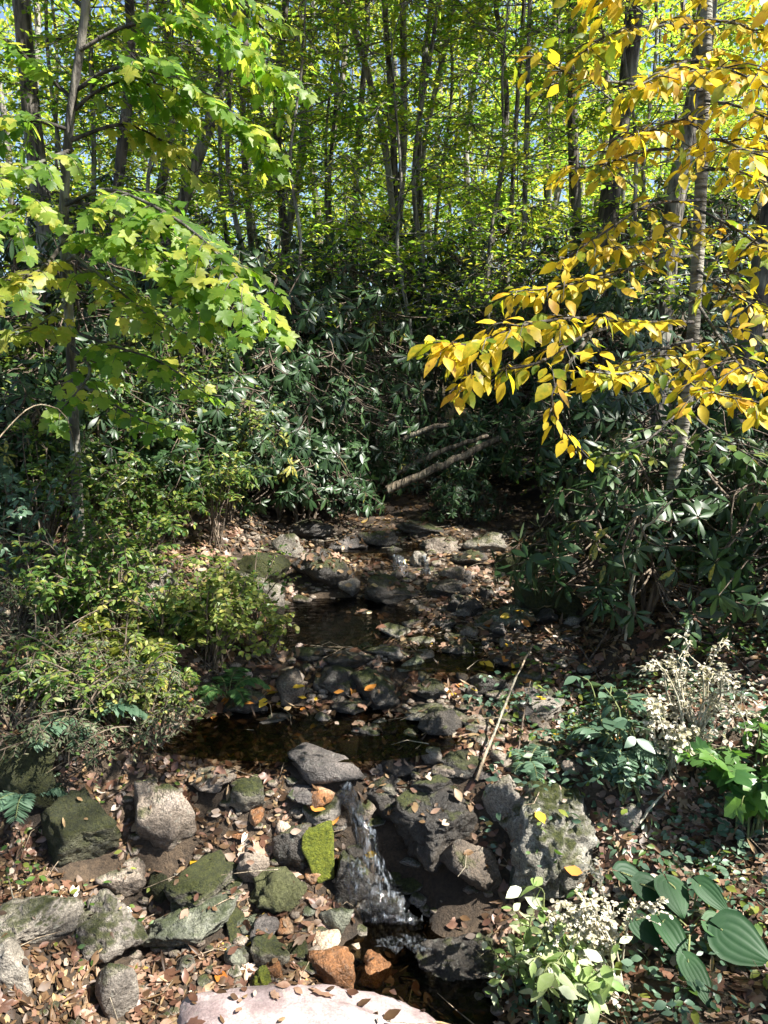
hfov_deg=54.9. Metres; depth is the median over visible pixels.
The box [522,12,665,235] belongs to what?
forest tree
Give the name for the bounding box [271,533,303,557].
rock
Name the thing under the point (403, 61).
forest tree
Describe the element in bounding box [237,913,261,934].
rock
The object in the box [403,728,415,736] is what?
rock
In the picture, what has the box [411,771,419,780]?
stone
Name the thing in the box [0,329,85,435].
shrub
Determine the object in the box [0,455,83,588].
shrub
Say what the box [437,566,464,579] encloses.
rock
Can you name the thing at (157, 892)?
rock
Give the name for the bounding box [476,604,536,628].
rock
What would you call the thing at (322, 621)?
stream water
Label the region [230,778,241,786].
stone
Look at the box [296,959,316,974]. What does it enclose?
stone
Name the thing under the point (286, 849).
rock
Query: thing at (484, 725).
rock
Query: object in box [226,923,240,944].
stone
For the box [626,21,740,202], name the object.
forest tree
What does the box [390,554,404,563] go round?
stone
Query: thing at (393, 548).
rock
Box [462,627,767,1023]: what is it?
ground cover
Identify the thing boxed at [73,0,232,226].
forest tree
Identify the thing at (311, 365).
rhododendron
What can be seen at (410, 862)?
stone
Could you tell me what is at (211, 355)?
shrub
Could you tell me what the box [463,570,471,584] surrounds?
stone
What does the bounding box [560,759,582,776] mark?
stone
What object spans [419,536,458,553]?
rock
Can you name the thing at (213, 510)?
shrub
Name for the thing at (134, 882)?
rock
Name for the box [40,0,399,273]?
understory tree
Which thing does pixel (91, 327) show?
rhododendron
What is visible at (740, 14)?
understory tree
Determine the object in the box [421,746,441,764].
stone
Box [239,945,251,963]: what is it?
stone
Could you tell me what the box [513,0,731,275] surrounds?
understory tree
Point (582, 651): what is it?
fallen twig
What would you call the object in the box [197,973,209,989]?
stone
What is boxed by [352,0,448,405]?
forest tree
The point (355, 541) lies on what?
rock
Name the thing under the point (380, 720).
stone
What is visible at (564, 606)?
rock
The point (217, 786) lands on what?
rock
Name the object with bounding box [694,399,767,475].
shrub
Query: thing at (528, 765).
fern
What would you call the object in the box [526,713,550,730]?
stone
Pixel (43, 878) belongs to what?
ground cover
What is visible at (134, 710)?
fern
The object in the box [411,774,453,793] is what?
rock
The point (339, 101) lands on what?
forest tree
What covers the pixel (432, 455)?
fallen log
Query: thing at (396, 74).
forest tree
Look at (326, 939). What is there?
rock
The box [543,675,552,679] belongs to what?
stone
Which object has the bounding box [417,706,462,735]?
rock
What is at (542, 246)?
rhododendron
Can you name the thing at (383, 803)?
rock
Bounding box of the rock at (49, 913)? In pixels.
[0,895,84,943]
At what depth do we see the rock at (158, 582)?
4.68 m
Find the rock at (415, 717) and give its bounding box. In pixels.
[405,703,465,720]
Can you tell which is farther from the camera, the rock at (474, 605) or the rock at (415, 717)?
the rock at (474, 605)
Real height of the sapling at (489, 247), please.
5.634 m
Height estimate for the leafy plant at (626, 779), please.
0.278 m
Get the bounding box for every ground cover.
[0,494,267,970]
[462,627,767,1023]
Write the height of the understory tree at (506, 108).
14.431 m
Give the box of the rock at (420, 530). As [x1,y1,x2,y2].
[395,519,443,537]
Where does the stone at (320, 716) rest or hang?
on the ground at (444, 883)
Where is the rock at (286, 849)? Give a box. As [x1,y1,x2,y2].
[272,822,310,867]
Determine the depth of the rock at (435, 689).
4.10 m
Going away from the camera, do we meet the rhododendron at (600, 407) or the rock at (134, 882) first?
the rock at (134, 882)
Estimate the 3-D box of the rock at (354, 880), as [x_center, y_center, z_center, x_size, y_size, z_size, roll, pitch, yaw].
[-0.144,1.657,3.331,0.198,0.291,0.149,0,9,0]
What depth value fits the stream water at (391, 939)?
2.99 m
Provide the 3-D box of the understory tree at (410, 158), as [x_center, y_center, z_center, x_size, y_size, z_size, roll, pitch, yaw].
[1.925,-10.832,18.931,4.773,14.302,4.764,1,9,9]
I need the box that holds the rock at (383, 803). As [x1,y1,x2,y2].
[366,773,408,820]
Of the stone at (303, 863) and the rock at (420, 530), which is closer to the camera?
the stone at (303, 863)
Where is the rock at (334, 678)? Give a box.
[315,664,356,696]
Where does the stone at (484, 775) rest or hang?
on the ground at (444, 883)
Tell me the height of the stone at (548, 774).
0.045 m
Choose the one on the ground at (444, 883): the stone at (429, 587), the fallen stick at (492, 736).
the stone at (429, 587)
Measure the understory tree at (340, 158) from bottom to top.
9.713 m
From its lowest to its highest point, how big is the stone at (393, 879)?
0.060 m
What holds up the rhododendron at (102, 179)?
on the ground at (444, 883)
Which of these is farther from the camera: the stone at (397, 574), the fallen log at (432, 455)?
the fallen log at (432, 455)
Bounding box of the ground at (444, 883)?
[0,293,767,1023]
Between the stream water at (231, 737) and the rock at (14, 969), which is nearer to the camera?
the rock at (14, 969)
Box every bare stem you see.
[0,404,77,473]
[0,526,91,584]
[81,419,100,460]
[93,478,126,537]
[624,500,672,640]
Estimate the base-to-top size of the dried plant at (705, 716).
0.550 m
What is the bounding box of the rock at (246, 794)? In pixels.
[228,776,265,811]
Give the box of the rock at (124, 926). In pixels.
[72,889,148,965]
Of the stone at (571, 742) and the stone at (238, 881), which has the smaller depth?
the stone at (238, 881)
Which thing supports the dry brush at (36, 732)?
on the ground at (444, 883)
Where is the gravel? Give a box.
[40,504,746,1023]
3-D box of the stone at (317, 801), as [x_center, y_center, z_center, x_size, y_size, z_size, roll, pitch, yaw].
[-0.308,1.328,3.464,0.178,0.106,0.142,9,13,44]
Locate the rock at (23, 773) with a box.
[0,714,57,808]
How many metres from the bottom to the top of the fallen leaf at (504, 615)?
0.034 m
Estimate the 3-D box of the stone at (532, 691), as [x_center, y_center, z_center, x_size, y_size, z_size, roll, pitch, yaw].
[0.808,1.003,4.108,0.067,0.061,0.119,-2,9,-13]
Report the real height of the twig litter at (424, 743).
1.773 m
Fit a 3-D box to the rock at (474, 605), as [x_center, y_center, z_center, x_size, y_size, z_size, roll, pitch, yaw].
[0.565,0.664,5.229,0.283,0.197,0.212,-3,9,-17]
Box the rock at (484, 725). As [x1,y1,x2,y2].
[459,714,490,730]
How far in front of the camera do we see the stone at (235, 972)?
2.90 m
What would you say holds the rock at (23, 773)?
on the ground at (444, 883)
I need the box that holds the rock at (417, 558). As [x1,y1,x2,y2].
[409,551,426,567]
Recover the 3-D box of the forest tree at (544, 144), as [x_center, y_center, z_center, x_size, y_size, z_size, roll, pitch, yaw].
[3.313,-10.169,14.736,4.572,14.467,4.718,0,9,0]
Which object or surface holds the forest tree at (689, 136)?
on the ground at (444, 883)
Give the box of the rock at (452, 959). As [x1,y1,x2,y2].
[410,932,500,981]
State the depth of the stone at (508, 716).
3.87 m
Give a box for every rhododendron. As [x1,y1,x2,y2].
[0,212,165,476]
[0,359,208,513]
[0,410,90,521]
[1,172,169,324]
[11,191,241,369]
[40,245,316,430]
[81,363,251,475]
[85,385,237,511]
[101,370,298,501]
[182,232,450,420]
[200,327,405,506]
[204,270,465,454]
[211,368,384,520]
[232,435,384,522]
[292,213,495,411]
[301,424,411,505]
[339,235,527,433]
[365,436,456,496]
[409,410,534,485]
[420,200,645,382]
[420,474,514,524]
[435,249,684,453]
[464,339,610,456]
[483,398,615,494]
[485,386,671,497]
[492,463,767,654]
[546,177,767,411]
[569,409,767,586]
[627,153,763,351]
[655,437,767,627]
[657,333,767,491]
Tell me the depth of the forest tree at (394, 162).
12.29 m
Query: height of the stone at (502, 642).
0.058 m
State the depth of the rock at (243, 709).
4.03 m
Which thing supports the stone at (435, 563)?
on the ground at (444, 883)
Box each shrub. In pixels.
[0,270,137,444]
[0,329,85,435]
[0,369,173,525]
[0,388,151,560]
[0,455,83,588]
[0,520,180,646]
[0,524,140,643]
[0,623,135,708]
[0,638,73,737]
[42,302,222,409]
[44,488,212,587]
[45,436,222,556]
[59,608,173,698]
[78,655,215,738]
[85,546,238,659]
[87,283,261,471]
[100,399,266,523]
[101,621,183,664]
[122,363,289,520]
[124,643,202,721]
[125,586,209,627]
[156,553,272,677]
[167,436,263,551]
[189,544,299,620]
[234,593,299,664]
[516,451,615,523]
[583,415,670,498]
[640,537,765,611]
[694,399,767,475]
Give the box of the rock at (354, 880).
[333,850,373,908]
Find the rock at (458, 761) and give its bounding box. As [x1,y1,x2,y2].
[440,749,483,778]
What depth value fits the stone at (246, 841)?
3.37 m
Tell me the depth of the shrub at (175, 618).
4.16 m
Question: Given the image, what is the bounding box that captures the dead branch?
[0,606,60,638]
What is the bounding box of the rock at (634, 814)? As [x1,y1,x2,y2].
[618,803,643,832]
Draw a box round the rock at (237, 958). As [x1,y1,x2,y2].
[224,944,246,967]
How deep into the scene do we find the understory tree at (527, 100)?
9.28 m
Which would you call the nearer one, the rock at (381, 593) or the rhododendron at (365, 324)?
the rock at (381, 593)
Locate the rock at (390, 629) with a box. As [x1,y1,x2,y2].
[379,622,411,637]
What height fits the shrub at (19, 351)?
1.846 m
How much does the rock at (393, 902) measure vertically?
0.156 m
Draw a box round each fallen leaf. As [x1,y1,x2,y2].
[215,970,226,981]
[221,697,228,704]
[293,684,303,687]
[310,806,324,811]
[365,684,375,690]
[365,851,375,857]
[480,661,492,666]
[500,613,509,618]
[521,619,530,626]
[535,811,545,823]
[564,865,581,875]
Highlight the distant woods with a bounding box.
[0,0,767,304]
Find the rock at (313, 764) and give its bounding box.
[287,742,363,783]
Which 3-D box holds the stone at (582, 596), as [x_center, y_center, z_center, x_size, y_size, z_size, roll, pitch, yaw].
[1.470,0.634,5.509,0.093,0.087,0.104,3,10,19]
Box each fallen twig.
[559,639,600,679]
[589,600,639,659]
[696,641,766,688]
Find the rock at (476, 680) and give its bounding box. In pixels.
[466,673,514,694]
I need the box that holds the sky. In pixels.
[0,0,767,305]
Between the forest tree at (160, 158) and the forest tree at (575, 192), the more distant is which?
the forest tree at (160, 158)
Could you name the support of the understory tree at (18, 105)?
on the ground at (444, 883)
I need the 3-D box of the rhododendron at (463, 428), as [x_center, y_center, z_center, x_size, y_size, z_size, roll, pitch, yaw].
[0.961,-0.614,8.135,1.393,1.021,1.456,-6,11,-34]
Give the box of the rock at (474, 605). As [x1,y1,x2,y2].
[446,594,484,615]
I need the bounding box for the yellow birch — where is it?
[407,0,767,602]
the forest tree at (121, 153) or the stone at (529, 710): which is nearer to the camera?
the stone at (529, 710)
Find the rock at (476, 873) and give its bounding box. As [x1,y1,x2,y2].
[439,839,502,891]
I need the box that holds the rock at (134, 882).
[95,857,146,896]
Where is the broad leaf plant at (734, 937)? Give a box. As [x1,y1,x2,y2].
[612,861,767,1007]
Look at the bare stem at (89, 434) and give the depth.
4.82 m
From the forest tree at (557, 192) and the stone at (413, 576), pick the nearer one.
the stone at (413, 576)
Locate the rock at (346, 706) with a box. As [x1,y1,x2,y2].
[331,699,367,714]
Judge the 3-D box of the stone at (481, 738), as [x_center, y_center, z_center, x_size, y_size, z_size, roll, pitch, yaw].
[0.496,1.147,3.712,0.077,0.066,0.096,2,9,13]
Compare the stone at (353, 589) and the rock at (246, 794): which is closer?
the rock at (246, 794)
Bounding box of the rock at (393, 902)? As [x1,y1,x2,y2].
[370,888,410,916]
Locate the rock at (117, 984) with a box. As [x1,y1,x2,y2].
[95,963,138,1018]
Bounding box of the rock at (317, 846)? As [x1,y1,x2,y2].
[301,820,334,883]
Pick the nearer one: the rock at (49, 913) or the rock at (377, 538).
the rock at (49, 913)
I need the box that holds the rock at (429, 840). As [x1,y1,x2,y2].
[389,772,478,873]
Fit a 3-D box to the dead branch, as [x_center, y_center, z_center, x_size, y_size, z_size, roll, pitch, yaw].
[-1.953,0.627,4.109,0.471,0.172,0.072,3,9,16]
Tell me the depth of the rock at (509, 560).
5.89 m
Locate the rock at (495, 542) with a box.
[463,532,506,552]
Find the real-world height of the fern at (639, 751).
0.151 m
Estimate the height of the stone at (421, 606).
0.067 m
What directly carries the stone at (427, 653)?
on the ground at (444, 883)
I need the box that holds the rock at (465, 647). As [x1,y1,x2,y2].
[436,640,473,653]
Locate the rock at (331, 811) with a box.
[302,795,342,826]
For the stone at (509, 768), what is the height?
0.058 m
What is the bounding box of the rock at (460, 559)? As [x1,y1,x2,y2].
[450,549,488,565]
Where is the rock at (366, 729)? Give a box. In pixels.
[351,723,381,735]
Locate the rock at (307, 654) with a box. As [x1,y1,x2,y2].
[287,646,328,662]
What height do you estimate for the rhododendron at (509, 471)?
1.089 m
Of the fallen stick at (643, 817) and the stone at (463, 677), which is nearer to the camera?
the fallen stick at (643, 817)
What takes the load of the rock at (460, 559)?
on the gravel
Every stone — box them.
[170,902,180,911]
[175,954,196,974]
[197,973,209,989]
[217,889,236,906]
[224,877,242,890]
[225,907,244,926]
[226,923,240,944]
[228,965,241,977]
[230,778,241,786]
[231,833,241,840]
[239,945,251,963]
[244,839,251,848]
[249,806,264,826]
[249,913,279,942]
[265,960,282,977]
[275,820,290,834]
[276,915,293,934]
[285,776,297,784]
[287,789,294,801]
[287,939,307,959]
[292,594,311,602]
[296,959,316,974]
[298,859,306,868]
[301,925,312,932]
[302,905,316,916]
[303,663,311,671]
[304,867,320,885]
[306,784,334,811]
[308,945,320,949]
[313,677,320,690]
[314,712,329,720]
[316,659,328,669]
[331,695,344,701]
[332,823,346,831]
[337,578,359,596]
[346,843,364,857]
[351,694,363,712]
[352,943,359,948]
[353,799,375,820]
[357,923,366,935]
[358,642,371,646]
[363,856,376,862]
[367,815,385,826]
[368,834,375,839]
[372,874,384,884]
[373,718,386,722]
[381,784,395,799]
[385,872,401,885]
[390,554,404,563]
[391,570,402,580]
[398,877,422,894]
[399,857,420,868]
[402,619,420,626]
[406,573,416,580]
[408,892,426,907]
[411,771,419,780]
[412,649,433,658]
[414,604,427,612]
[417,671,429,681]
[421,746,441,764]
[426,582,437,590]
[430,765,454,777]
[431,560,441,566]
[439,621,454,626]
[444,633,465,640]
[455,607,471,617]
[455,704,468,710]
[456,673,468,681]
[459,626,478,636]
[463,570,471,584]
[464,725,477,732]
[466,685,481,697]
[474,771,490,779]
[475,733,488,747]
[478,586,496,598]
[485,689,506,700]
[487,709,495,715]
[489,622,506,634]
[489,749,512,769]
[494,655,511,665]
[496,713,516,722]
[499,638,511,646]
[505,765,514,774]
[507,676,523,689]
[513,701,532,718]
[518,669,540,680]
[524,687,537,696]
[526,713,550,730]
[536,607,557,623]
[538,688,556,697]
[540,770,556,781]
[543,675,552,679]
[553,659,567,667]
[557,634,571,641]
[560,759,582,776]
[561,710,571,717]
[563,614,584,625]
[569,734,584,745]
[576,592,587,598]
[577,663,593,673]
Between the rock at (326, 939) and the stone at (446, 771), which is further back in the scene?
the stone at (446, 771)
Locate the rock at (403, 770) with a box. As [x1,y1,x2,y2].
[380,757,416,776]
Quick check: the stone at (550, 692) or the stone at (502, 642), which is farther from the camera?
the stone at (502, 642)
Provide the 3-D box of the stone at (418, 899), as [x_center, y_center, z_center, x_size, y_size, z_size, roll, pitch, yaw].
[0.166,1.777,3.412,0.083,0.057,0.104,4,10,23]
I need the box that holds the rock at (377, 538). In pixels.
[357,531,399,545]
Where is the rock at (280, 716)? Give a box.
[259,712,292,723]
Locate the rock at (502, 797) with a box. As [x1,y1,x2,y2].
[481,774,520,821]
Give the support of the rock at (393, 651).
on the gravel
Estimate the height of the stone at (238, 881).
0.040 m
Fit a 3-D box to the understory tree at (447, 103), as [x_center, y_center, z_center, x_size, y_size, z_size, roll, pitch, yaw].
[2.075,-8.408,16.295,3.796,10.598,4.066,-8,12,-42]
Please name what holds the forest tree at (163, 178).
on the ground at (444, 883)
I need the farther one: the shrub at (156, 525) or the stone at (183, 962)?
the shrub at (156, 525)
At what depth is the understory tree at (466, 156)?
14.09 m
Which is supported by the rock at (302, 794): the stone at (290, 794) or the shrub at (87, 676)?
the stone at (290, 794)
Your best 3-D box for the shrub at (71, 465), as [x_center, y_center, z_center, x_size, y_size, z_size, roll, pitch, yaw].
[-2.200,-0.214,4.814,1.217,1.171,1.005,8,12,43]
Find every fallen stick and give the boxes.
[474,644,532,781]
[516,681,530,759]
[639,792,664,823]
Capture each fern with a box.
[0,783,67,822]
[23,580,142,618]
[28,692,148,752]
[53,580,149,614]
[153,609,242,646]
[192,666,270,705]
[506,744,558,781]
[566,717,667,773]
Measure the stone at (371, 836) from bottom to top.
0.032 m
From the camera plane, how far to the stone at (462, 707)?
4.00 m
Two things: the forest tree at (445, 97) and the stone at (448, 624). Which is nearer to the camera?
the stone at (448, 624)
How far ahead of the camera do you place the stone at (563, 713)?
3.96 m
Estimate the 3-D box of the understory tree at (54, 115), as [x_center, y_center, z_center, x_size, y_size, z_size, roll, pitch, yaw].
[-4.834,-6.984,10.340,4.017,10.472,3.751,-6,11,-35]
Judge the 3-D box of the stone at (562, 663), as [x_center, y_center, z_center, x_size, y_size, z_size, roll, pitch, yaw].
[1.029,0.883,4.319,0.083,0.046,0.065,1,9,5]
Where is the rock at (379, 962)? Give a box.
[363,949,390,974]
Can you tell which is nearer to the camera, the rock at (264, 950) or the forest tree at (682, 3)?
the rock at (264, 950)
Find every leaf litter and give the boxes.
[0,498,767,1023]
[0,650,767,1023]
[0,681,424,1023]
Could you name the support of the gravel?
on the ground at (444, 883)
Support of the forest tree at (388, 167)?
on the ground at (444, 883)
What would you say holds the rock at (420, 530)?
on the ground at (444, 883)
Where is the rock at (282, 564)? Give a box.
[236,552,290,582]
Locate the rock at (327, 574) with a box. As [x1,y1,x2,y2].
[291,548,356,588]
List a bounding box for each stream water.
[156,701,464,761]
[257,597,456,659]
[300,538,428,552]
[343,904,502,1023]
[383,635,537,672]
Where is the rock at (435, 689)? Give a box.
[412,678,448,700]
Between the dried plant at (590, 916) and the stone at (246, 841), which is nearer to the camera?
the dried plant at (590, 916)
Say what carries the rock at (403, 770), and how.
on the ground at (444, 883)
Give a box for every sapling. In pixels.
[9,0,292,318]
[158,0,414,409]
[293,0,531,460]
[351,0,626,432]
[480,0,762,419]
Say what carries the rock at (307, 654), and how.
on the ground at (444, 883)
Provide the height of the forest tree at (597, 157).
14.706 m
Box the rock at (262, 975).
[252,965,271,985]
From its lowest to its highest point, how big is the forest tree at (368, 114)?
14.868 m
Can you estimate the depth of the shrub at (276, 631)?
4.32 m
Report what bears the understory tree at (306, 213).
on the ground at (444, 883)
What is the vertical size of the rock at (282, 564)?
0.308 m
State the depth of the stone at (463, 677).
4.21 m
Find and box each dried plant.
[539,855,672,1016]
[631,693,732,779]
[635,632,767,757]
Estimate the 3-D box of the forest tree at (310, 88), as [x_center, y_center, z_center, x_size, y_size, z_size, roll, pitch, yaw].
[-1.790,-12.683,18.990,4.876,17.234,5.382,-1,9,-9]
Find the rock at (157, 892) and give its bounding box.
[147,871,168,902]
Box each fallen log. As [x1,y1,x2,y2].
[380,434,488,482]
[385,435,501,493]
[386,421,455,445]
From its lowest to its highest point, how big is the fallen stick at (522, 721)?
0.204 m
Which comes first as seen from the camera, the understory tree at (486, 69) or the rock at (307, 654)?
the rock at (307, 654)
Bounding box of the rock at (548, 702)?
[527,696,565,720]
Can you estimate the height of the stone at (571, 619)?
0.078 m
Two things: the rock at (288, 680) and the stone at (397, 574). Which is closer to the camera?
the rock at (288, 680)
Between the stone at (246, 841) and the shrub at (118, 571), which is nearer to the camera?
the stone at (246, 841)
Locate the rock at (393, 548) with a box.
[386,546,409,559]
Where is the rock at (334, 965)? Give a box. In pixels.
[307,946,355,988]
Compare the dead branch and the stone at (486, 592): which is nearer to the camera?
the dead branch
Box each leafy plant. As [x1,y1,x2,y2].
[475,898,563,1007]
[506,877,632,1023]
[564,676,666,753]
[585,730,669,804]
[669,736,767,842]
[739,706,767,780]
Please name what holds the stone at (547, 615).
on the ground at (444, 883)
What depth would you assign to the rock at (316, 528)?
6.55 m
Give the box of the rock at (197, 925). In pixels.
[140,893,238,948]
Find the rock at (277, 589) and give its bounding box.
[224,570,285,606]
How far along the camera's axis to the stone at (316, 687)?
4.21 m
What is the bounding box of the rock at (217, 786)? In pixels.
[186,766,236,792]
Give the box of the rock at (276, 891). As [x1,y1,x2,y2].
[248,866,307,913]
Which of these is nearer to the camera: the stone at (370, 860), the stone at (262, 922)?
the stone at (262, 922)
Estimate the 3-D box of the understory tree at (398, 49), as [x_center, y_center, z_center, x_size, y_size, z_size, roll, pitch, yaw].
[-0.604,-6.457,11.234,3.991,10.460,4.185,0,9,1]
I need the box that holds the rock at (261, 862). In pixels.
[236,845,269,882]
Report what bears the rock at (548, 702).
on the ground at (444, 883)
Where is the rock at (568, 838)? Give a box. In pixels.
[499,779,600,902]
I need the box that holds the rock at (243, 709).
[223,685,267,713]
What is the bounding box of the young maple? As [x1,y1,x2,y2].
[0,0,318,571]
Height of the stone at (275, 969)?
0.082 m
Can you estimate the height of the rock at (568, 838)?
0.516 m
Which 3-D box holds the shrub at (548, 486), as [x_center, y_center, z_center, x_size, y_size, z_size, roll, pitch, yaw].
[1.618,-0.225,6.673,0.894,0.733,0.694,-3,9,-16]
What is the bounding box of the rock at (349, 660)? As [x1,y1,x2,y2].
[323,646,374,667]
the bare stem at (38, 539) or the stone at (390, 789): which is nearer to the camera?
the stone at (390, 789)
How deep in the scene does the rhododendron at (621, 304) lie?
7.77 m
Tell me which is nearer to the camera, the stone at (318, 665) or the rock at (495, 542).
the stone at (318, 665)
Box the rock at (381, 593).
[364,571,415,603]
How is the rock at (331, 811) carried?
on the ground at (444, 883)
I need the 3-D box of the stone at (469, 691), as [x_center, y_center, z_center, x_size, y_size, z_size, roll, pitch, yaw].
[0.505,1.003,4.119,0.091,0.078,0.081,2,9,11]
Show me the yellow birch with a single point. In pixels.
(713, 78)
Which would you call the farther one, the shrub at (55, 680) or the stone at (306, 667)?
the stone at (306, 667)
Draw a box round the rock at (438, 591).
[428,579,471,597]
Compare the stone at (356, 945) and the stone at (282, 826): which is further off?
the stone at (282, 826)
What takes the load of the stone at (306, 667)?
on the ground at (444, 883)
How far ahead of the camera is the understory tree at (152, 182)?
17.04 m
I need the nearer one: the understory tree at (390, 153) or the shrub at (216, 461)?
the shrub at (216, 461)
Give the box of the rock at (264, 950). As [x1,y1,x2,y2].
[250,930,289,967]
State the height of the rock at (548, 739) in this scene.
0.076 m
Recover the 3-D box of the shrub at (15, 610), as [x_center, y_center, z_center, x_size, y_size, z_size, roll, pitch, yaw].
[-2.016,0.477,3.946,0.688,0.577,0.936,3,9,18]
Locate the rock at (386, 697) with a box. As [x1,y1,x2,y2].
[350,669,403,709]
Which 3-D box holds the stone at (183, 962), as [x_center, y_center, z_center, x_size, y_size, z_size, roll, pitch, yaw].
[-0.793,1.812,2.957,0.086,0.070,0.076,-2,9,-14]
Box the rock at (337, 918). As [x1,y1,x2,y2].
[319,907,353,933]
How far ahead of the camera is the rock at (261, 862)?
3.27 m
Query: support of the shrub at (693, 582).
on the ground at (444, 883)
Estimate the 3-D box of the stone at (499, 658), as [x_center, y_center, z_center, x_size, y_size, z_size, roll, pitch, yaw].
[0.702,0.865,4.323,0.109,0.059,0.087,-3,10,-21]
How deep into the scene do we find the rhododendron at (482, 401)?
8.26 m
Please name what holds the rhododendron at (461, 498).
on the ground at (444, 883)
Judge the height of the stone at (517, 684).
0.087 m
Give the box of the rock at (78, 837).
[40,787,121,866]
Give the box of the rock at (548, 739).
[525,735,556,755]
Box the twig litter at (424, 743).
[0,499,767,1023]
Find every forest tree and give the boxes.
[0,0,64,298]
[0,0,118,315]
[0,24,90,239]
[13,0,64,380]
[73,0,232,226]
[78,0,226,297]
[81,15,283,254]
[84,1,227,209]
[110,0,136,346]
[156,0,247,355]
[196,0,425,290]
[209,0,417,380]
[211,5,318,282]
[213,0,394,295]
[216,0,348,252]
[244,0,411,289]
[246,0,462,411]
[288,0,458,289]
[303,0,482,293]
[307,0,514,348]
[308,1,456,271]
[334,3,412,287]
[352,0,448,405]
[358,0,504,318]
[374,0,517,403]
[423,6,539,308]
[427,9,568,329]
[440,0,672,276]
[458,0,662,257]
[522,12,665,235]
[540,0,651,394]
[557,5,653,237]
[584,0,643,402]
[591,0,653,235]
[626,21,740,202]
[627,0,767,314]
[641,0,760,241]
[647,0,717,438]
[706,2,767,223]
[710,115,767,471]
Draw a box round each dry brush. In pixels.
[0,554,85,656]
[0,590,132,729]
[0,616,208,729]
[0,646,172,768]
[30,641,208,788]
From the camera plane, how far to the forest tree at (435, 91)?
12.32 m
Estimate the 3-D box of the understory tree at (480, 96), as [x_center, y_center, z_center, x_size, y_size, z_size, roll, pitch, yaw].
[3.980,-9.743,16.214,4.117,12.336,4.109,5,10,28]
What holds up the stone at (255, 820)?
on the ground at (444, 883)
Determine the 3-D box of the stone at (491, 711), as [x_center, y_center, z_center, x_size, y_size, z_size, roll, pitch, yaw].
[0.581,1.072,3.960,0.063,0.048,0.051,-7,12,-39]
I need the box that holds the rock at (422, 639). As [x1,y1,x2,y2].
[407,636,434,642]
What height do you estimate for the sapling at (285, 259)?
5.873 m
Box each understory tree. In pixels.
[0,0,152,240]
[0,0,186,346]
[0,0,244,251]
[8,1,166,196]
[34,0,307,371]
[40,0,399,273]
[69,0,389,271]
[128,2,255,263]
[132,11,363,288]
[193,0,381,267]
[195,0,475,416]
[215,0,359,273]
[224,1,414,296]
[250,0,584,440]
[267,1,399,293]
[317,3,464,298]
[328,0,548,402]
[341,0,735,404]
[342,0,674,366]
[368,0,541,339]
[371,1,565,373]
[380,0,601,408]
[382,0,568,286]
[448,0,671,277]
[463,0,589,259]
[474,0,656,251]
[491,0,767,317]
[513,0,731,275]
[559,0,763,222]
[560,0,766,204]
[567,0,752,278]
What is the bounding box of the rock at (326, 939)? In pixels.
[314,929,340,949]
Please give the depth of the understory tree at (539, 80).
10.00 m
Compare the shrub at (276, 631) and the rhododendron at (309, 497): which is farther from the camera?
the rhododendron at (309, 497)
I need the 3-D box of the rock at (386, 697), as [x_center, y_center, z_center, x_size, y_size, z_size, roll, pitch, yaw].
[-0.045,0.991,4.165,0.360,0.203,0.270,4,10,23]
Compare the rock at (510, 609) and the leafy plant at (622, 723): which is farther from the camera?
the rock at (510, 609)
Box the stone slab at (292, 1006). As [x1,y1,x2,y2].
[177,984,436,1023]
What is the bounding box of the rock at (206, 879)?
[163,849,237,909]
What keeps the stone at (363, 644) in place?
on the ground at (444, 883)
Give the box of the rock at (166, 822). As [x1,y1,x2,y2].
[134,777,196,851]
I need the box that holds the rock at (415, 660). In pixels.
[397,656,423,671]
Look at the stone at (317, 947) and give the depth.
3.06 m
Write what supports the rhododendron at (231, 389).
on the ground at (444, 883)
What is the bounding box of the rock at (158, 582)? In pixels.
[120,562,181,596]
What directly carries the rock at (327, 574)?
on the ground at (444, 883)
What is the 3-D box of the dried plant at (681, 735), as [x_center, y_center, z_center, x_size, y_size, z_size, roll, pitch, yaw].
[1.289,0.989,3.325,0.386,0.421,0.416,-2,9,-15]
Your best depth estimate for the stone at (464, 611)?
5.12 m
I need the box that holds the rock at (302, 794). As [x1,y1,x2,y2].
[287,785,325,805]
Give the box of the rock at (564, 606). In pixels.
[510,575,582,618]
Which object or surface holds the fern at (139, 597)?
on the ground at (444, 883)
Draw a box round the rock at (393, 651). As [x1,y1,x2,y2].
[364,646,406,659]
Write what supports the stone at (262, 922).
on the ground at (444, 883)
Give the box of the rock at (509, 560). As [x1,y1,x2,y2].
[494,552,528,572]
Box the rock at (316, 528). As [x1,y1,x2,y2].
[283,518,333,538]
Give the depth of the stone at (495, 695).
4.04 m
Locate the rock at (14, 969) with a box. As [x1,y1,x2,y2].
[0,936,31,996]
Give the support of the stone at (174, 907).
on the ground at (444, 883)
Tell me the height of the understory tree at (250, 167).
11.106 m
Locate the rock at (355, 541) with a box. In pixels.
[327,535,368,552]
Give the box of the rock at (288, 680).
[276,667,305,705]
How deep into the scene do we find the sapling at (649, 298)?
7.79 m
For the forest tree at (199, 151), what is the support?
on the ground at (444, 883)

